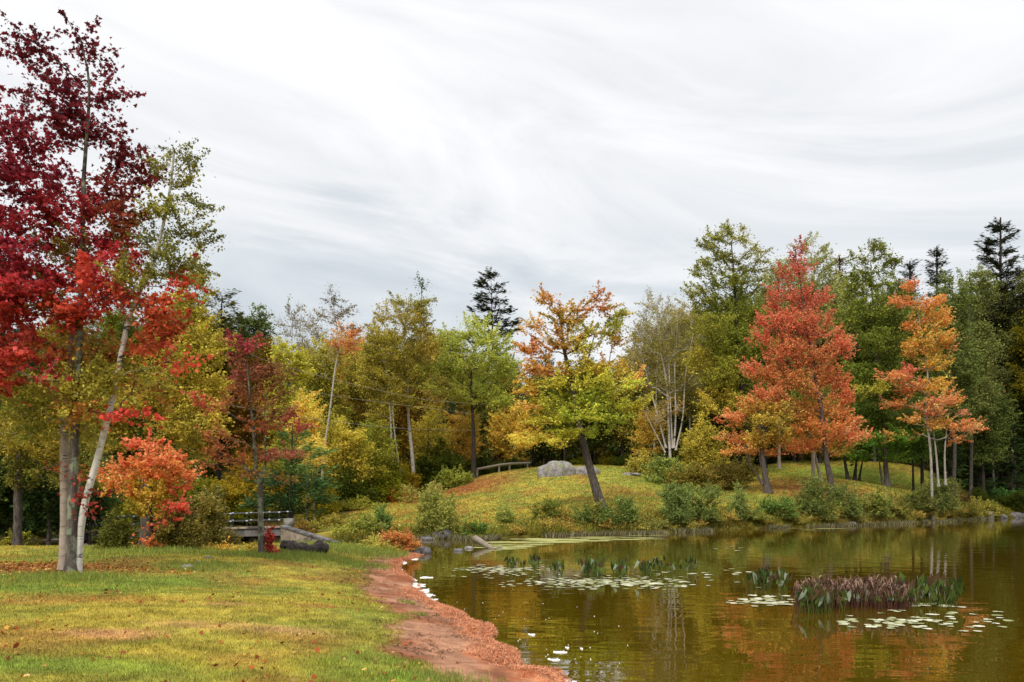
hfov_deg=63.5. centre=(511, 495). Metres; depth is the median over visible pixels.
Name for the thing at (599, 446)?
woodland tree
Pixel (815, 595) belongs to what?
water plant
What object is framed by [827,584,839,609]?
water plant
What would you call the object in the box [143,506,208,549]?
shrub
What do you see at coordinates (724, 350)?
woodland tree
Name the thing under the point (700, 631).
pond water
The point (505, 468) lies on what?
understory bush
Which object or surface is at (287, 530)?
concrete bridge
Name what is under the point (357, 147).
sky
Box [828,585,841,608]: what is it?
water plant
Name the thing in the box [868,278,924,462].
broadleaf tree
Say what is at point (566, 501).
lawn grass
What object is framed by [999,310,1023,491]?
woodland tree
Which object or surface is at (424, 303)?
broadleaf tree
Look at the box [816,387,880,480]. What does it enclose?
green maple
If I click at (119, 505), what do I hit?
understory bush
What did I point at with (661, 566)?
water plant
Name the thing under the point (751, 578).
water plant
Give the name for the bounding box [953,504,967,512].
weed clump
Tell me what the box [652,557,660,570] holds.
water plant
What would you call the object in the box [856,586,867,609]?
water plant
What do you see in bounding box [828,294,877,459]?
woodland tree
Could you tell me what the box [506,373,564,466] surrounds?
woodland tree
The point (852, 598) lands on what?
water plant
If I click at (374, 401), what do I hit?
utility cable
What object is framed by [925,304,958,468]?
woodland tree
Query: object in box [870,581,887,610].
water plant
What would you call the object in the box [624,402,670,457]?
young tree
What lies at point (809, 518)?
weed clump
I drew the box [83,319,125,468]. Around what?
woodland tree
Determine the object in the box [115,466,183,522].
understory bush
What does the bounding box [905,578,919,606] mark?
water plant
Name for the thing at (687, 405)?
tree
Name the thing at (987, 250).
pine tree
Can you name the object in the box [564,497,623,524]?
shrub
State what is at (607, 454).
understory bush
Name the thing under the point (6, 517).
understory tree
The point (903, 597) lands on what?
water plant
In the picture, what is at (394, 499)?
shrub
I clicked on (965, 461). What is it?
woodland tree
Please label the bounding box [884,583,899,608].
water plant
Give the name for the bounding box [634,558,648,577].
water plant
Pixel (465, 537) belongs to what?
shore reeds
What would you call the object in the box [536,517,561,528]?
weed clump
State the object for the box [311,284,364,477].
birch tree
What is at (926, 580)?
water plant
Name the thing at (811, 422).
scarlet maple
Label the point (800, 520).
weed clump
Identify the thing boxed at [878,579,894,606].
water plant
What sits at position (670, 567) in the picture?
water plant
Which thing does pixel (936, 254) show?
pine tree
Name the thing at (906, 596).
water plant
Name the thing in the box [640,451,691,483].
shrub
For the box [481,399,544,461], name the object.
broadleaf tree
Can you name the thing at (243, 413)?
woodland tree
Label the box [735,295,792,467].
woodland tree
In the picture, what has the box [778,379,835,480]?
green maple
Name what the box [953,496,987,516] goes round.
shrub
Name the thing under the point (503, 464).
rail fence
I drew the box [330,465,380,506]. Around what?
understory bush
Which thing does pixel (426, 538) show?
boulder
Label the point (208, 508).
shrub
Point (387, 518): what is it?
shrub
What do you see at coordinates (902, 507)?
shrub
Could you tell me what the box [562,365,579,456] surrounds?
woodland tree
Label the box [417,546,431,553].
boulder
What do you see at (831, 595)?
water plant
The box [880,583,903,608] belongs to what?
water plant
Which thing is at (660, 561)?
water plant
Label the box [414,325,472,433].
broadleaf tree
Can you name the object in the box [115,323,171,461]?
woodland tree
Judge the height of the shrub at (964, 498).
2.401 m
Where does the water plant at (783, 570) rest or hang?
in the pond water
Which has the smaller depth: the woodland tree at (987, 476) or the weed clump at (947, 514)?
the weed clump at (947, 514)
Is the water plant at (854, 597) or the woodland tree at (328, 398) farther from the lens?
the woodland tree at (328, 398)
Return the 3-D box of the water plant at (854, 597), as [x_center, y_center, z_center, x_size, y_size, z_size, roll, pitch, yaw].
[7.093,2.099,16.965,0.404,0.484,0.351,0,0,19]
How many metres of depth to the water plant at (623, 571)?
22.90 m
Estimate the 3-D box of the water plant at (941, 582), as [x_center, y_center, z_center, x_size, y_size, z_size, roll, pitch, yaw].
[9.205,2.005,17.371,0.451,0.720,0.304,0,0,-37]
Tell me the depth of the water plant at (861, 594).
17.00 m
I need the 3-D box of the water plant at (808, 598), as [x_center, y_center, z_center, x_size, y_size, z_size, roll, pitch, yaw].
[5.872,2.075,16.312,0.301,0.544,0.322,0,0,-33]
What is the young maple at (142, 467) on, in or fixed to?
on the terrain at (448, 639)
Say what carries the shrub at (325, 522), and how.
on the terrain at (448, 639)
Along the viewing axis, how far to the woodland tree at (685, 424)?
94.09 m
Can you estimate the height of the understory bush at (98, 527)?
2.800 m
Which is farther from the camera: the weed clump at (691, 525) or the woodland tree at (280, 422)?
the woodland tree at (280, 422)
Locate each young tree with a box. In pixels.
[317,414,383,490]
[344,415,402,496]
[401,403,456,479]
[435,406,488,465]
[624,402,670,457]
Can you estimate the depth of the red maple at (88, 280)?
18.40 m
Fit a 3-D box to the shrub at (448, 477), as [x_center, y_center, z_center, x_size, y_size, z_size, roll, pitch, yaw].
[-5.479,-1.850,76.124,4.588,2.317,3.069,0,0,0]
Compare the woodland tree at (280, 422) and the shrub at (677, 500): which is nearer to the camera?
the shrub at (677, 500)
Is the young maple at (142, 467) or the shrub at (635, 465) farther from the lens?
the shrub at (635, 465)
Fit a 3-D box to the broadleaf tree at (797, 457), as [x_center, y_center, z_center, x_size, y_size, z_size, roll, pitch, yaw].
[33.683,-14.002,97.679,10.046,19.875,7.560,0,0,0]
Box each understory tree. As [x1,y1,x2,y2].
[0,404,18,501]
[0,450,45,538]
[9,457,93,544]
[77,451,124,540]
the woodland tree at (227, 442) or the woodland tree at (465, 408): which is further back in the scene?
the woodland tree at (227, 442)
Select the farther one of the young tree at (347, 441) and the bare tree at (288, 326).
the bare tree at (288, 326)
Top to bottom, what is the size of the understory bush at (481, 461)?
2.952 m
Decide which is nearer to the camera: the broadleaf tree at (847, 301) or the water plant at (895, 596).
the water plant at (895, 596)
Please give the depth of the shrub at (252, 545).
25.99 m
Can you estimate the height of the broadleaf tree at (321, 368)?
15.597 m
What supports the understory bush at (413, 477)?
on the terrain at (448, 639)
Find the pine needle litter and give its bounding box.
[378,551,574,681]
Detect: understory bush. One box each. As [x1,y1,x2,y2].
[2,498,58,535]
[86,490,120,529]
[109,485,130,519]
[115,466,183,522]
[120,479,200,521]
[178,490,210,506]
[183,471,232,518]
[194,475,240,520]
[221,451,285,516]
[225,487,257,523]
[238,478,300,514]
[266,462,312,512]
[295,475,345,521]
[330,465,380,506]
[356,483,376,503]
[367,456,412,502]
[397,463,424,493]
[403,454,444,491]
[416,437,470,487]
[435,451,469,483]
[466,451,494,475]
[492,456,522,472]
[569,456,584,464]
[597,449,615,464]
[598,454,614,464]
[606,452,631,465]
[607,450,620,458]
[649,452,664,466]
[723,450,738,465]
[733,453,742,466]
[751,444,777,463]
[781,447,802,460]
[799,450,822,460]
[939,461,966,480]
[959,473,976,490]
[969,486,991,504]
[994,490,1023,510]
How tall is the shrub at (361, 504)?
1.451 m
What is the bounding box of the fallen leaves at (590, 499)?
[344,462,919,528]
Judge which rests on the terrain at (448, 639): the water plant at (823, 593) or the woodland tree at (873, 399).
the woodland tree at (873, 399)
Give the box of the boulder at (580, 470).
[575,466,599,474]
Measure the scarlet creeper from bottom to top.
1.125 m
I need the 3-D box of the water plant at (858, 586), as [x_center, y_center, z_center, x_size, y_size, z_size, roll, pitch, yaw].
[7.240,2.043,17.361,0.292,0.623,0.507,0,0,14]
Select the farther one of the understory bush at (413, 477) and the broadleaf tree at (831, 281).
the broadleaf tree at (831, 281)
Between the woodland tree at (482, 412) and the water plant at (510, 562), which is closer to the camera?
the water plant at (510, 562)
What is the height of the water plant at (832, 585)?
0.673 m
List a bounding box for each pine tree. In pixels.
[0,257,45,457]
[190,286,259,481]
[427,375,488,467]
[466,266,521,471]
[821,254,849,459]
[898,259,924,464]
[920,244,953,472]
[926,424,970,489]
[957,435,1008,495]
[971,216,1023,487]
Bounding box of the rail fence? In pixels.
[476,462,530,476]
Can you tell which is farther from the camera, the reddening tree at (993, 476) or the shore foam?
the reddening tree at (993, 476)
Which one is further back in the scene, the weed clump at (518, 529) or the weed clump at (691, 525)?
the weed clump at (691, 525)
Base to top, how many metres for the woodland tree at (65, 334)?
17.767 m
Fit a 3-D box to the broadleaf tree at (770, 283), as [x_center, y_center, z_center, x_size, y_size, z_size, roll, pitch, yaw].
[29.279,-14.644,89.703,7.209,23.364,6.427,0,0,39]
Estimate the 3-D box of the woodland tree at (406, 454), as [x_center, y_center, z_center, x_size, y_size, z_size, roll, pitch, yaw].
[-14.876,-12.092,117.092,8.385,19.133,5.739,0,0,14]
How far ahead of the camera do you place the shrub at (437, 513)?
44.98 m
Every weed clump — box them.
[506,524,530,534]
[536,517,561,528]
[548,511,574,526]
[566,522,585,532]
[574,513,599,523]
[597,517,615,527]
[620,512,649,528]
[640,518,662,529]
[651,515,670,526]
[675,516,701,528]
[696,519,708,526]
[709,513,728,520]
[725,508,739,519]
[758,510,775,522]
[773,507,793,519]
[791,517,808,523]
[802,510,813,521]
[812,510,821,521]
[859,516,870,523]
[863,506,877,513]
[888,498,901,509]
[891,502,908,515]
[911,509,925,517]
[923,507,938,515]
[939,508,957,516]
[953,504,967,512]
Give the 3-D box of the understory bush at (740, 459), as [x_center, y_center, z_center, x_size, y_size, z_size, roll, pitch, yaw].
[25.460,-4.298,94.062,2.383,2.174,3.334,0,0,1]
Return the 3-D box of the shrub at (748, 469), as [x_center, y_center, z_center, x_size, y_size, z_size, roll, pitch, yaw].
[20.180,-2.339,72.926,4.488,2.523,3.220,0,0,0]
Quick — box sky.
[0,0,1023,399]
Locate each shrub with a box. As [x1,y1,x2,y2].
[0,528,39,545]
[91,506,142,548]
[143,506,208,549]
[168,483,233,545]
[216,520,242,543]
[243,541,257,550]
[295,516,318,531]
[304,511,346,529]
[329,521,356,537]
[336,495,384,509]
[345,513,389,534]
[358,531,400,549]
[368,502,395,530]
[375,528,421,550]
[378,486,420,502]
[398,479,447,501]
[411,482,469,536]
[431,463,476,486]
[459,518,489,536]
[489,503,521,523]
[527,495,574,519]
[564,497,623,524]
[596,493,640,522]
[619,447,662,475]
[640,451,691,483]
[655,480,696,522]
[659,460,725,491]
[677,409,733,476]
[686,480,725,520]
[700,457,752,489]
[722,456,761,481]
[724,502,776,519]
[725,479,752,519]
[755,490,801,518]
[789,469,843,520]
[821,483,872,519]
[848,486,894,517]
[874,494,910,513]
[900,486,944,512]
[913,472,966,514]
[947,489,971,503]
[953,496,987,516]
[976,496,1003,515]
[988,486,1023,505]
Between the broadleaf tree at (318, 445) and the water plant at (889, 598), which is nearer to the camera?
the water plant at (889, 598)
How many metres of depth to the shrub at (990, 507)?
82.98 m
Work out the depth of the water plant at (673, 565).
24.78 m
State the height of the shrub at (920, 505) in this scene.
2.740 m
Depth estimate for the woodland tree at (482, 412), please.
95.44 m
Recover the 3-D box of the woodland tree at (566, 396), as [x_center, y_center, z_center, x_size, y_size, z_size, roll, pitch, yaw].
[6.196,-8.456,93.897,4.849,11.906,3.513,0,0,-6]
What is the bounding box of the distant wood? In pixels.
[42,408,1023,477]
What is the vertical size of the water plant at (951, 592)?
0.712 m
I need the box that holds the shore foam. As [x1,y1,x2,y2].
[402,558,576,681]
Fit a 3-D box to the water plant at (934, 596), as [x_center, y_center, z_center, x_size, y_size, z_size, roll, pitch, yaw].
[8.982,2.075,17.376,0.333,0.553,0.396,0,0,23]
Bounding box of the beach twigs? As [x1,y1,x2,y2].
[336,549,479,662]
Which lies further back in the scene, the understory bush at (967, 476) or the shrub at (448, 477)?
the understory bush at (967, 476)
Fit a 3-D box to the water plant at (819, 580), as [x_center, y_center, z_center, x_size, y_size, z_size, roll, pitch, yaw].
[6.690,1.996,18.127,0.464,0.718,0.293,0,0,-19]
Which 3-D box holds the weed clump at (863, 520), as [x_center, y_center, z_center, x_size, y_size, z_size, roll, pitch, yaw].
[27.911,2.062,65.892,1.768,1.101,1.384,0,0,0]
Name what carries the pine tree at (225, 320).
on the terrain at (448, 639)
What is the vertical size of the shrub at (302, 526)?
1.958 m
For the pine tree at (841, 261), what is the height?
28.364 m
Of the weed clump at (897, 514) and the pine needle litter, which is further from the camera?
the weed clump at (897, 514)
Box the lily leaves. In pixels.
[453,562,801,605]
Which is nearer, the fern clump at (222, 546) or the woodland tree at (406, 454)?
the fern clump at (222, 546)
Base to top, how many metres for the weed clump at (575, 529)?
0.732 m
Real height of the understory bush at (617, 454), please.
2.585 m
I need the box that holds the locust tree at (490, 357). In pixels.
[429,311,524,478]
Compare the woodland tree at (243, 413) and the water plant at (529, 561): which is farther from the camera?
the woodland tree at (243, 413)
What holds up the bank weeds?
on the terrain at (448, 639)
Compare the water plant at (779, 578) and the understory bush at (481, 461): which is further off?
the understory bush at (481, 461)
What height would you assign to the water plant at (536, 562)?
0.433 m
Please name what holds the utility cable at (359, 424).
on the terrain at (448, 639)
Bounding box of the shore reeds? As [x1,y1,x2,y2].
[412,516,989,541]
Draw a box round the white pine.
[235,422,342,521]
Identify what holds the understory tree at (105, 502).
on the terrain at (448, 639)
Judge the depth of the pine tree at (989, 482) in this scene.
90.79 m
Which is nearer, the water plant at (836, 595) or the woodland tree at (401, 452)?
the water plant at (836, 595)
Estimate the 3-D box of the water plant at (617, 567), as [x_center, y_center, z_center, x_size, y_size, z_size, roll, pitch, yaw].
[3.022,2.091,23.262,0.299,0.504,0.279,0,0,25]
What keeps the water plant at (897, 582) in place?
on the pond water
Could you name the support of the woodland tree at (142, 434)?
on the terrain at (448, 639)
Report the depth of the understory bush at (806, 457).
110.65 m
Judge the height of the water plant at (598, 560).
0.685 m
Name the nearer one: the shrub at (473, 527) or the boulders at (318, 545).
the boulders at (318, 545)
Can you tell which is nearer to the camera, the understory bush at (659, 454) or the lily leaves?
the lily leaves
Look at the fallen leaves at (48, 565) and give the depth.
15.99 m
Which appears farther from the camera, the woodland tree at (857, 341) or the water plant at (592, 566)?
the woodland tree at (857, 341)
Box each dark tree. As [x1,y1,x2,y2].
[889,404,942,491]
[894,389,951,487]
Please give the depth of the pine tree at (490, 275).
103.70 m
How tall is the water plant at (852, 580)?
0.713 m
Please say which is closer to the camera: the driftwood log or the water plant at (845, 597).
the water plant at (845, 597)
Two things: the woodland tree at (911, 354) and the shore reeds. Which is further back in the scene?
the woodland tree at (911, 354)
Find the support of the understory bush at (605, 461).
on the terrain at (448, 639)
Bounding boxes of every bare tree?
[270,294,318,399]
[292,307,330,478]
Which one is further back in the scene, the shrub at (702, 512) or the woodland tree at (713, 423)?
the woodland tree at (713, 423)
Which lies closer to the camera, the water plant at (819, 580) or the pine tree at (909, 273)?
the water plant at (819, 580)
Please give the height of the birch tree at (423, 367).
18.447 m
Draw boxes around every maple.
[0,7,221,572]
[0,85,72,402]
[0,222,168,570]
[85,426,206,548]
[179,328,319,552]
[503,280,662,506]
[679,219,781,475]
[711,393,799,492]
[735,235,875,499]
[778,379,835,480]
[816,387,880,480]
[825,238,928,486]
[870,276,992,519]
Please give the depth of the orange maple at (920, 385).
72.84 m
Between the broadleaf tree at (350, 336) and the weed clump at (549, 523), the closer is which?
the weed clump at (549, 523)
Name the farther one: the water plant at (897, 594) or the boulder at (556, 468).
the boulder at (556, 468)
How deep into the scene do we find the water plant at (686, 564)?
24.66 m
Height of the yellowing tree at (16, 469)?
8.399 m
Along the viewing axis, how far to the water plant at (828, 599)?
16.39 m
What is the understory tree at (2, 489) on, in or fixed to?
on the terrain at (448, 639)
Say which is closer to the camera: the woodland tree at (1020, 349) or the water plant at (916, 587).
the water plant at (916, 587)
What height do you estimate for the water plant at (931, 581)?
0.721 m
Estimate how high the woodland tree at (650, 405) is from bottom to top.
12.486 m
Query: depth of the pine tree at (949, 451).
83.83 m
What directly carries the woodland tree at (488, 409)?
on the terrain at (448, 639)
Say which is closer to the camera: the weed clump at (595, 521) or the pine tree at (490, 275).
the weed clump at (595, 521)
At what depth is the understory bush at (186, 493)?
57.56 m
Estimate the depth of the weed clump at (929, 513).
72.44 m
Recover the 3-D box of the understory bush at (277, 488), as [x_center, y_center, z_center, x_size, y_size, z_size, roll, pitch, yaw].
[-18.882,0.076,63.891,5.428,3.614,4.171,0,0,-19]
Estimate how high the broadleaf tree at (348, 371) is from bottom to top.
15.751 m
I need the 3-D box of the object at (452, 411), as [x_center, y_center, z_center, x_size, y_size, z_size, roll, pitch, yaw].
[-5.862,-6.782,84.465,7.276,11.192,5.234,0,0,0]
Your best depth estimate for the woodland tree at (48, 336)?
78.01 m
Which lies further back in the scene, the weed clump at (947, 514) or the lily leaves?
the weed clump at (947, 514)
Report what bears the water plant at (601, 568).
on the pond water
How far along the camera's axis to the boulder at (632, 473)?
71.27 m
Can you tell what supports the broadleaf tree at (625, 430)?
on the terrain at (448, 639)
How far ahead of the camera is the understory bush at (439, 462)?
77.64 m
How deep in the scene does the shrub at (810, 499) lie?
62.59 m
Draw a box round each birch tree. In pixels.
[76,132,225,571]
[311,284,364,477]
[347,316,424,485]
[357,290,449,496]
[619,287,685,452]
[619,292,707,458]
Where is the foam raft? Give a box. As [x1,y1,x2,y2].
[553,650,567,652]
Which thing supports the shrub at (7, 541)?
on the terrain at (448, 639)
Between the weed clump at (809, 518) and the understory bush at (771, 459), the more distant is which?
the understory bush at (771, 459)
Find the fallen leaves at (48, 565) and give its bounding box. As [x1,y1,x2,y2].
[0,544,458,681]
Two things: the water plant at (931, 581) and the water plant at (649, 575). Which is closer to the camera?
the water plant at (931, 581)
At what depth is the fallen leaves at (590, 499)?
61.38 m
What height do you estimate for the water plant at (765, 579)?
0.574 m
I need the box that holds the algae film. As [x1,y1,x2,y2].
[473,528,845,550]
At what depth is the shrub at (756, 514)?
58.54 m
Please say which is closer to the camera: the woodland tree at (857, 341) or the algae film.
the algae film
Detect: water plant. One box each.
[507,558,514,569]
[528,554,538,567]
[531,557,538,567]
[535,555,544,566]
[549,560,560,576]
[551,559,564,576]
[555,565,563,577]
[580,557,593,576]
[580,560,595,576]
[583,566,591,576]
[586,555,601,575]
[586,560,597,579]
[595,561,604,579]
[611,558,625,576]
[613,562,623,577]
[620,565,625,578]
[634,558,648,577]
[639,559,650,575]
[645,561,657,577]
[647,567,655,577]
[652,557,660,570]
[654,556,665,569]
[658,561,666,571]
[667,563,672,573]
[672,559,682,572]
[679,560,688,572]
[688,557,696,571]
[742,572,756,588]
[753,569,764,589]
[757,568,771,589]
[759,567,771,587]
[767,571,778,586]
[768,565,785,585]
[775,570,788,588]
[776,576,785,588]
[778,573,788,591]
[790,580,809,605]
[791,577,811,604]
[796,589,811,611]
[798,588,814,612]
[802,582,819,610]
[802,584,820,613]
[810,572,828,588]
[811,585,830,612]
[815,582,828,612]
[823,590,833,610]
[825,577,841,599]
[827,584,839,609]
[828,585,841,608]
[832,586,850,610]
[835,577,854,606]
[843,584,860,606]
[846,586,856,606]
[848,582,872,607]
[849,579,864,604]
[850,587,867,608]
[854,575,875,591]
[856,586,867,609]
[865,582,877,606]
[866,578,878,606]
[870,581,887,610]
[870,589,887,606]
[871,580,893,609]
[877,577,903,607]
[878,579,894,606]
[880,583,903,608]
[881,586,900,609]
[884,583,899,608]
[887,583,902,608]
[889,584,900,608]
[891,577,920,606]
[894,577,917,605]
[894,589,911,609]
[897,580,921,607]
[899,572,925,603]
[899,584,913,608]
[904,583,924,606]
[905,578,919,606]
[916,571,939,602]
[917,580,936,605]
[923,577,939,602]
[924,573,945,602]
[931,583,946,604]
[935,577,956,607]
[939,575,961,605]
[945,578,966,603]
[945,586,960,605]
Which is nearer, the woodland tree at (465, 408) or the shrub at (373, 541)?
the shrub at (373, 541)
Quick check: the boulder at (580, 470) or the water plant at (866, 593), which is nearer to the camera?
the water plant at (866, 593)
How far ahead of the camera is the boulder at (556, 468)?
70.56 m
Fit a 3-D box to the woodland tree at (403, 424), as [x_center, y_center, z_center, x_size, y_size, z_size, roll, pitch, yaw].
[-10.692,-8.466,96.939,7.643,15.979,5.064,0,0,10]
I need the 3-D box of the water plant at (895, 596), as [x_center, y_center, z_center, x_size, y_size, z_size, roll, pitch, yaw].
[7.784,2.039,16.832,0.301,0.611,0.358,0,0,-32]
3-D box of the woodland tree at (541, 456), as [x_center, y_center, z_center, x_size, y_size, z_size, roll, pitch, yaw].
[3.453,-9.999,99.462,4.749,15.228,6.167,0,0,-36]
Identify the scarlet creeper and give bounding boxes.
[259,523,281,553]
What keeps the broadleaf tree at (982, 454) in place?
on the terrain at (448, 639)
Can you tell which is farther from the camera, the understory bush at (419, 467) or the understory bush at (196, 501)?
the understory bush at (419, 467)
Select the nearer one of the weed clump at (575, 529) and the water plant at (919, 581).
the water plant at (919, 581)
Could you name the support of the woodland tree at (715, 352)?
on the terrain at (448, 639)
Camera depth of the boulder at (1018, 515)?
87.08 m
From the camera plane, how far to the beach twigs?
14.21 m
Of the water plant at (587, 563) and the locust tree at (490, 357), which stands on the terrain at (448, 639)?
the locust tree at (490, 357)
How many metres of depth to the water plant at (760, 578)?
20.31 m
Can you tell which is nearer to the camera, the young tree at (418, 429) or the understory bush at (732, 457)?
the young tree at (418, 429)
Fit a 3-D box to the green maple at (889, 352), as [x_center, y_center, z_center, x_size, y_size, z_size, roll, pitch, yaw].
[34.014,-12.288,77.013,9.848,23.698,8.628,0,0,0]
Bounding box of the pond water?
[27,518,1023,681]
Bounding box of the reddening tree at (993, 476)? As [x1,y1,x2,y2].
[964,337,1004,488]
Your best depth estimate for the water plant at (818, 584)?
16.48 m
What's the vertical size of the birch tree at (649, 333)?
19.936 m
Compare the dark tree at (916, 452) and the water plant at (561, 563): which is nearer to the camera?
the water plant at (561, 563)
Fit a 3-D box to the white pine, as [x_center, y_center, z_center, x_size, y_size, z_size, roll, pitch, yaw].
[-12.515,-0.727,46.581,6.089,7.025,4.542,0,0,-17]
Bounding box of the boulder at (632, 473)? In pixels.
[622,472,641,475]
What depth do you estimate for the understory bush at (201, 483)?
59.34 m
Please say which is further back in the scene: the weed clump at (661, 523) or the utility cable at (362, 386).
the utility cable at (362, 386)
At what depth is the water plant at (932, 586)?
17.30 m
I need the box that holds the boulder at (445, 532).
[433,529,454,538]
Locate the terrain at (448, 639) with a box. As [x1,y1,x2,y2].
[0,444,1023,681]
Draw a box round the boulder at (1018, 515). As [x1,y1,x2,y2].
[1010,512,1023,517]
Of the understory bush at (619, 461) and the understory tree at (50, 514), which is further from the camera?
the understory bush at (619, 461)
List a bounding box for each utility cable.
[214,401,469,430]
[251,354,471,403]
[284,383,471,413]
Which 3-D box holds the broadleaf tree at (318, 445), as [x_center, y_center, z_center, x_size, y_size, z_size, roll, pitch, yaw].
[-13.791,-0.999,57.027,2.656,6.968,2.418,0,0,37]
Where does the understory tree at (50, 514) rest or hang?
on the terrain at (448, 639)
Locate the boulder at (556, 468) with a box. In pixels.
[537,461,575,476]
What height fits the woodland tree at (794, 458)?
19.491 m
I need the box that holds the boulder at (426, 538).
[419,537,432,539]
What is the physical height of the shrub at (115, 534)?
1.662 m
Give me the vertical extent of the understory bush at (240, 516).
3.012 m
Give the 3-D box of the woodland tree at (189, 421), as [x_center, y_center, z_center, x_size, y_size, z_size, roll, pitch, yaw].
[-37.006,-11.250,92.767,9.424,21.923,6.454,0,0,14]
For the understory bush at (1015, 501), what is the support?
on the terrain at (448, 639)
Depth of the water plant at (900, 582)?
16.93 m
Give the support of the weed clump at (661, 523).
on the terrain at (448, 639)
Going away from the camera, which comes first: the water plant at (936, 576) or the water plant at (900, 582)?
the water plant at (900, 582)
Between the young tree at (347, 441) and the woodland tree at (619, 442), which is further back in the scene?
the woodland tree at (619, 442)
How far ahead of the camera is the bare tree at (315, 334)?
95.78 m
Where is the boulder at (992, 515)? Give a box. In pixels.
[986,510,994,518]
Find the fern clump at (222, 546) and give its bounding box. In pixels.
[198,536,239,549]
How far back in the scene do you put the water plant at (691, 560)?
25.13 m
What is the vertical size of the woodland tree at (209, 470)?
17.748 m
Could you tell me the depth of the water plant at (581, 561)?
23.55 m
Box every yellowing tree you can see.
[0,370,124,545]
[58,246,241,545]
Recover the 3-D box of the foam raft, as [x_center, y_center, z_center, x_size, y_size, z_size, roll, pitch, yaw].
[0.711,2.290,12.177,0.212,0.016,0.169,0,0,0]
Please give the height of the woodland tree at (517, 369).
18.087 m
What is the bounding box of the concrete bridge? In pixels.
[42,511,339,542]
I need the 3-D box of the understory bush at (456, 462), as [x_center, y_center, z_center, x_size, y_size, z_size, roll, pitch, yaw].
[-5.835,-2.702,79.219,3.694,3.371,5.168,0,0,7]
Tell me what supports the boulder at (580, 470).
on the terrain at (448, 639)
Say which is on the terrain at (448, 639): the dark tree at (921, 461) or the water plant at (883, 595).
the dark tree at (921, 461)
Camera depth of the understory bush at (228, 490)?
59.59 m
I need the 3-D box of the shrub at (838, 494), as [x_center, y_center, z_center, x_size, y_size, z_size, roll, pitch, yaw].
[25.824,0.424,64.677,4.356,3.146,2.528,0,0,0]
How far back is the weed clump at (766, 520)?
59.24 m
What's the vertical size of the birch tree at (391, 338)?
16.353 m
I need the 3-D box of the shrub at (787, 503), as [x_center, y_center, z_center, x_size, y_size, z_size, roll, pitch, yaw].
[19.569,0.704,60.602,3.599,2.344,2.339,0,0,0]
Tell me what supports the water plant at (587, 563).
on the pond water
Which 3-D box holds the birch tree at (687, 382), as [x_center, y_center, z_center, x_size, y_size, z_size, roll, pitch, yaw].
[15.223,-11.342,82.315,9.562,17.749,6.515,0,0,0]
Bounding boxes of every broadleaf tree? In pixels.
[230,302,281,452]
[255,336,324,479]
[277,388,328,520]
[290,331,359,477]
[298,432,330,520]
[327,319,366,414]
[332,336,401,459]
[406,269,444,408]
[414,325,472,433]
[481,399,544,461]
[610,333,677,453]
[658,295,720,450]
[659,333,729,456]
[750,253,817,467]
[762,303,808,460]
[773,230,855,469]
[815,278,867,460]
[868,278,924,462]
[890,304,952,469]
[919,266,988,495]
[936,263,1009,497]
[952,384,1021,491]
[973,282,1023,479]
[982,270,1023,490]
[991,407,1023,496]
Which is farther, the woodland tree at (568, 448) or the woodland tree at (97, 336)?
the woodland tree at (568, 448)
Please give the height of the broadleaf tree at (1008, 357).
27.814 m
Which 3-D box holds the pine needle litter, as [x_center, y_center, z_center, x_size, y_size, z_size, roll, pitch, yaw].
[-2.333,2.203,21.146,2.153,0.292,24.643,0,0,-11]
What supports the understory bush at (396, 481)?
on the terrain at (448, 639)
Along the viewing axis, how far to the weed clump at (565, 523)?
48.79 m
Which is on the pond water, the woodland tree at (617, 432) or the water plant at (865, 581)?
the water plant at (865, 581)
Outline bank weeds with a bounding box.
[333,484,1023,542]
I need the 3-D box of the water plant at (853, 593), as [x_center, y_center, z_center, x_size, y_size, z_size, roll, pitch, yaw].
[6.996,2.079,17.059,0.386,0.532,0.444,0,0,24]
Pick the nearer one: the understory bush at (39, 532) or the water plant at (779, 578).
the water plant at (779, 578)
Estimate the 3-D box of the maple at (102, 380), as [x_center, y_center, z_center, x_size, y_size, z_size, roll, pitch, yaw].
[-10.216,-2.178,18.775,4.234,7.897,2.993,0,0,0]
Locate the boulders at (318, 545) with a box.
[280,539,328,553]
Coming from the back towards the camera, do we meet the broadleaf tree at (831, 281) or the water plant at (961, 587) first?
the broadleaf tree at (831, 281)
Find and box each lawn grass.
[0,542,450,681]
[314,460,957,533]
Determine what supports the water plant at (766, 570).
in the pond water
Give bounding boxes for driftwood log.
[472,535,495,548]
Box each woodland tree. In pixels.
[8,340,47,480]
[29,317,62,472]
[43,313,96,461]
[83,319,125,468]
[91,303,132,466]
[94,303,126,474]
[102,315,157,459]
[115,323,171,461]
[124,318,190,471]
[149,304,238,486]
[160,299,206,483]
[195,317,247,482]
[216,317,241,481]
[222,331,279,479]
[226,331,273,464]
[270,362,294,449]
[320,365,361,437]
[379,342,420,465]
[389,359,423,462]
[392,361,439,455]
[436,366,475,445]
[463,364,488,452]
[466,359,492,452]
[467,370,532,459]
[484,364,513,462]
[506,354,523,452]
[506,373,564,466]
[523,350,559,464]
[538,374,580,460]
[548,374,581,460]
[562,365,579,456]
[569,356,604,451]
[572,354,616,464]
[597,361,641,455]
[604,359,632,454]
[629,364,660,457]
[648,327,677,457]
[668,327,703,454]
[693,312,726,427]
[709,301,731,444]
[710,299,758,467]
[720,285,754,458]
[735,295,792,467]
[779,309,817,462]
[792,288,852,462]
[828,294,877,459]
[844,316,905,461]
[889,295,934,464]
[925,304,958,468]
[946,308,990,478]
[965,292,1014,478]
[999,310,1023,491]
[1005,303,1023,420]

